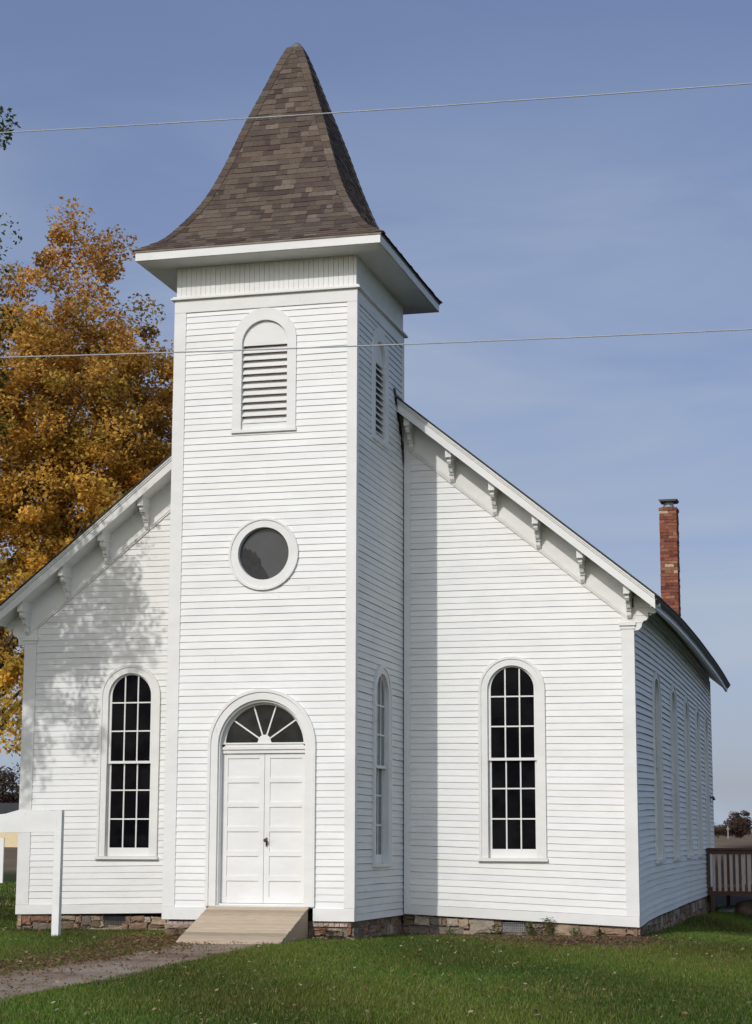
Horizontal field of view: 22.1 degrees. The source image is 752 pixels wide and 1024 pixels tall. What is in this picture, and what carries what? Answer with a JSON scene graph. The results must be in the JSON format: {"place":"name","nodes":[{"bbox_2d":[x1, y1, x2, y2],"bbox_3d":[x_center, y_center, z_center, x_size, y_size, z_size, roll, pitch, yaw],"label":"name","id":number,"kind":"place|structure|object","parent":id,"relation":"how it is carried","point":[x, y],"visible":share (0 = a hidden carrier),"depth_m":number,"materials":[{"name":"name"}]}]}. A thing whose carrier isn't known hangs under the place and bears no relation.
{"place":"outdoors","nodes":[
{"label":"outdoors","id":0,"kind":"place"},
{"bbox_2d":[0,944,270,999],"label":"path","id":1,"kind":"structure","parent":0,"point":[96,971],"depth_m":22.83,"materials":[{"name":"grey gravel"}]},
{"bbox_2d":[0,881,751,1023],"bbox_3d":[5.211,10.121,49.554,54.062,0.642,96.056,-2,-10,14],"label":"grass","id":2,"kind":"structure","parent":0,"point":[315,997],"depth_m":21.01,"materials":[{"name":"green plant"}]},
{"bbox_2d":[0,832,751,1023],"bbox_3d":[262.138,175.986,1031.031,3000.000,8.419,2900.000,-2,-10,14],"label":"ground","id":3,"kind":"structure","parent":0,"point":[10,863],"depth_m":46.82,"materials":[{"name":"green plant"}]},
{"bbox_2d":[0,803,18,846],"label":"farm shed","id":4,"kind":"structure","parent":3,"relation":"on","point":[11,839],"depth_m":148.29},
{"bbox_2d":[0,762,19,802],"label":"tree","id":5,"kind":"object","parent":3,"relation":"on","point":[8,797],"visible":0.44,"depth_m":187.59,"materials":[{"name":"brown plant"}]},
{"bbox_2d":[0,106,26,526],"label":"green tree","id":6,"kind":"object","parent":3,"relation":"on","point":[1,247],"visible":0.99,"depth_m":34.28,"materials":[{"name":"green plant"}]},
{"bbox_2d":[0,809,63,935],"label":"yard sign","id":7,"kind":"object","parent":3,"relation":"on","point":[21,820],"visible":0.84,"depth_m":29.62,"materials":[{"name":"paint"}]},
{"bbox_2d":[0,196,173,755],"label":"autumn maple","id":8,"kind":"object","parent":3,"relation":"on","point":[61,444],"visible":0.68,"depth_m":50.13,"materials":[{"name":"orange plant"}]},
{"bbox_2d":[171,928,182,935],"bbox_3d":[-2.981,6.333,28.947,0.229,0.172,0.156,-8,-12,38],"label":"weed","id":9,"kind":"object","parent":3,"relation":"on","point":[175,931],"visible":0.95,"depth_m":28.94,"materials":[{"name":"green plant"}]},
{"bbox_2d":[176,906,308,944],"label":"wheelchair ramp","id":10,"kind":"structure","parent":3,"relation":"on","point":[237,924],"depth_m":28.27,"materials":[{"name":"beige concrete"}]},
{"bbox_2d":[318,925,332,938],"bbox_3d":[-0.752,6.242,28.611,0.258,0.243,0.152,-2,-10,14],"label":"weed","id":11,"kind":"object","parent":3,"relation":"on","point":[326,929],"visible":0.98,"depth_m":28.61,"materials":[{"name":"green plant"}]},
{"bbox_2d":[331,929,343,939],"bbox_3d":[-0.568,6.262,28.538,0.218,0.180,0.148,-2,-10,14],"label":"weed","id":12,"kind":"object","parent":3,"relation":"on","point":[338,936],"visible":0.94,"depth_m":28.53,"materials":[{"name":"green plant"}]},
{"bbox_2d":[0,42,729,938],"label":"church","id":13,"kind":"structure","parent":3,"relation":"on","point":[258,604],"depth_m":31.33,"materials":[{"name":"paint"}]},
{"bbox_2d":[94,665,160,859],"bbox_3d":[-4.239,4.297,33.241,1.150,3.327,0.200,-2,-10,14],"label":"window","id":14,"kind":"structure","parent":13,"relation":"in","point":[130,695],"depth_m":33.24,"materials":[{"name":"paint"}]},
{"bbox_2d":[205,689,315,910],"bbox_3d":[-1.725,4.369,29.394,1.730,3.330,0.255,-2,-10,14],"label":"doorway","id":15,"kind":"structure","parent":13,"relation":"in","point":[261,808],"depth_m":29.43,"materials":[{"name":"paint"}]},
{"bbox_2d":[228,518,298,589],"bbox_3d":[-1.736,0.659,29.987,1.136,1.136,0.152,-2,-10,14],"label":"round window","id":16,"kind":"structure","parent":13,"relation":"in","point":[263,553],"depth_m":30.00,"materials":[{"name":"paint"}]},
{"bbox_2d":[231,308,296,433],"bbox_3d":[-1.742,-2.237,30.528,1.070,2.015,0.220,-2,-10,14],"label":"louvered window","id":17,"kind":"structure","parent":13,"relation":"in","point":[264,381],"depth_m":30.50,"materials":[{"name":"paint"}]},
{"bbox_2d":[366,665,393,866],"bbox_3d":[0.049,4.017,30.597,0.200,3.167,1.130,-2,-10,14],"label":"window","id":18,"kind":"structure","parent":13,"relation":"in","point":[382,688],"depth_m":30.81,"materials":[{"name":"paint"}]},
{"bbox_2d":[371,327,389,449],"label":"louvered window","id":19,"kind":"structure","parent":13,"relation":"in","point":[380,356],"depth_m":31.68,"materials":[{"name":"paint"}]},
{"bbox_2d":[478,656,547,861],"bbox_3d":[2.238,4.029,31.570,1.150,3.327,0.200,-2,-10,14],"label":"window","id":20,"kind":"structure","parent":13,"relation":"in","point":[511,690],"depth_m":31.57,"materials":[{"name":"paint"}]},
{"bbox_2d":[646,670,665,863],"bbox_3d":[4.850,4.418,33.545,0.203,3.328,1.150,-2,-10,14],"label":"window","id":21,"kind":"structure","parent":13,"relation":"in","point":[656,690],"depth_m":33.82,"materials":[{"name":"paint"}]},
{"bbox_2d":[664,684,681,860],"bbox_3d":[5.570,4.884,36.315,0.210,3.302,1.150,-2,-10,14],"label":"window","id":22,"kind":"structure","parent":13,"relation":"in","point":[674,761],"depth_m":36.58,"materials":[{"name":"paint"}]},
{"bbox_2d":[678,695,693,857],"bbox_3d":[6.264,5.353,39.092,0.200,3.279,1.153,-2,-10,14],"label":"window","id":23,"kind":"structure","parent":13,"relation":"in","point":[686,716],"depth_m":39.33,"materials":[{"name":"paint"}]},
{"bbox_2d":[691,705,703,856],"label":"window","id":24,"kind":"structure","parent":13,"relation":"in","point":[697,719],"depth_m":42.10,"materials":[{"name":"paint"}]},
{"bbox_2d":[702,714,711,855],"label":"window","id":25,"kind":"structure","parent":13,"relation":"in","point":[707,788],"depth_m":44.88,"materials":[{"name":"paint"}]},
{"bbox_2d":[0,925,751,1023],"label":"fallen leaves","id":26,"kind":"object","parent":3,"relation":"on","point":[573,940],"visible":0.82,"depth_m":26.30,"materials":[{"name":"brown plant"}]},
{"bbox_2d":[486,924,500,933],"bbox_3d":[1.903,6.740,30.983,0.282,0.243,0.132,-2,-10,14],"label":"weed","id":27,"kind":"object","parent":3,"relation":"on","point":[492,929],"visible":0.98,"depth_m":30.98,"materials":[{"name":"green plant"}]},
{"bbox_2d":[522,922,537,934],"bbox_3d":[2.464,6.696,30.842,0.272,0.286,0.140,1,-10,-4],"label":"weed","id":28,"kind":"object","parent":3,"relation":"on","point":[531,927],"visible":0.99,"depth_m":30.84,"materials":[{"name":"green plant"}]},
{"bbox_2d":[542,916,554,935],"bbox_3d":[2.742,6.646,30.805,0.283,0.375,0.137,-2,-10,14],"label":"weed","id":29,"kind":"object","parent":3,"relation":"on","point":[547,926],"visible":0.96,"depth_m":30.81,"materials":[{"name":"green plant"}]},
{"bbox_2d":[569,926,580,935],"bbox_3d":[3.170,6.701,30.685,0.195,0.227,0.192,5,-11,-26],"label":"weed","id":30,"kind":"object","parent":3,"relation":"on","point":[574,928],"visible":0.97,"depth_m":30.68,"materials":[{"name":"green plant"}]},
{"bbox_2d":[592,929,606,935],"bbox_3d":[3.547,6.700,30.561,0.269,0.189,0.149,-2,-10,14],"label":"weed","id":31,"kind":"object","parent":3,"relation":"on","point":[599,933],"visible":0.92,"depth_m":30.56,"materials":[{"name":"green plant"}]},
{"bbox_2d":[714,823,733,838],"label":"tree","id":32,"kind":"object","parent":3,"relation":"on","point":[722,830],"visible":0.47,"depth_m":175.26,"materials":[{"name":"green plant"}]},
{"bbox_2d":[717,906,734,912],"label":"boulder","id":33,"kind":"object","parent":3,"relation":"on","point":[727,909],"visible":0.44,"depth_m":43.84,"materials":[{"name":"grey stone"}]},
{"bbox_2d":[704,848,751,912],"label":"wooden deck","id":34,"kind":"structure","parent":3,"relation":"on","point":[728,888],"depth_m":43.37,"materials":[{"name":"brown wood"}]},
{"bbox_2d":[723,810,751,837],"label":"tree","id":35,"kind":"object","parent":3,"relation":"on","point":[738,825],"visible":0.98,"depth_m":173.02,"materials":[{"name":"brown plant"}]},
{"bbox_2d":[734,900,751,915],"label":"boulder","id":36,"kind":"object","parent":3,"relation":"on","point":[744,907],"visible":0.65,"depth_m":43.68,"materials":[{"name":"stone"}]},
{"bbox_2d":[0,328,751,357],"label":"overhead cable","id":37,"kind":"object","parent":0,"point":[381,344],"visible":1,"depth_m":15.13,"materials":[{"name":"black metal"}]},
{"bbox_2d":[0,83,751,132],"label":"overhead cable","id":38,"kind":"object","parent":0,"point":[381,109],"visible":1,"depth_m":15.47,"materials":[{"name":"black metal"}]},
{"bbox_2d":[0,0,751,831],"label":"sky","id":39,"kind":"structure","parent":0,"point":[626,213],"materials":[{"name":"blue"}]}
]}

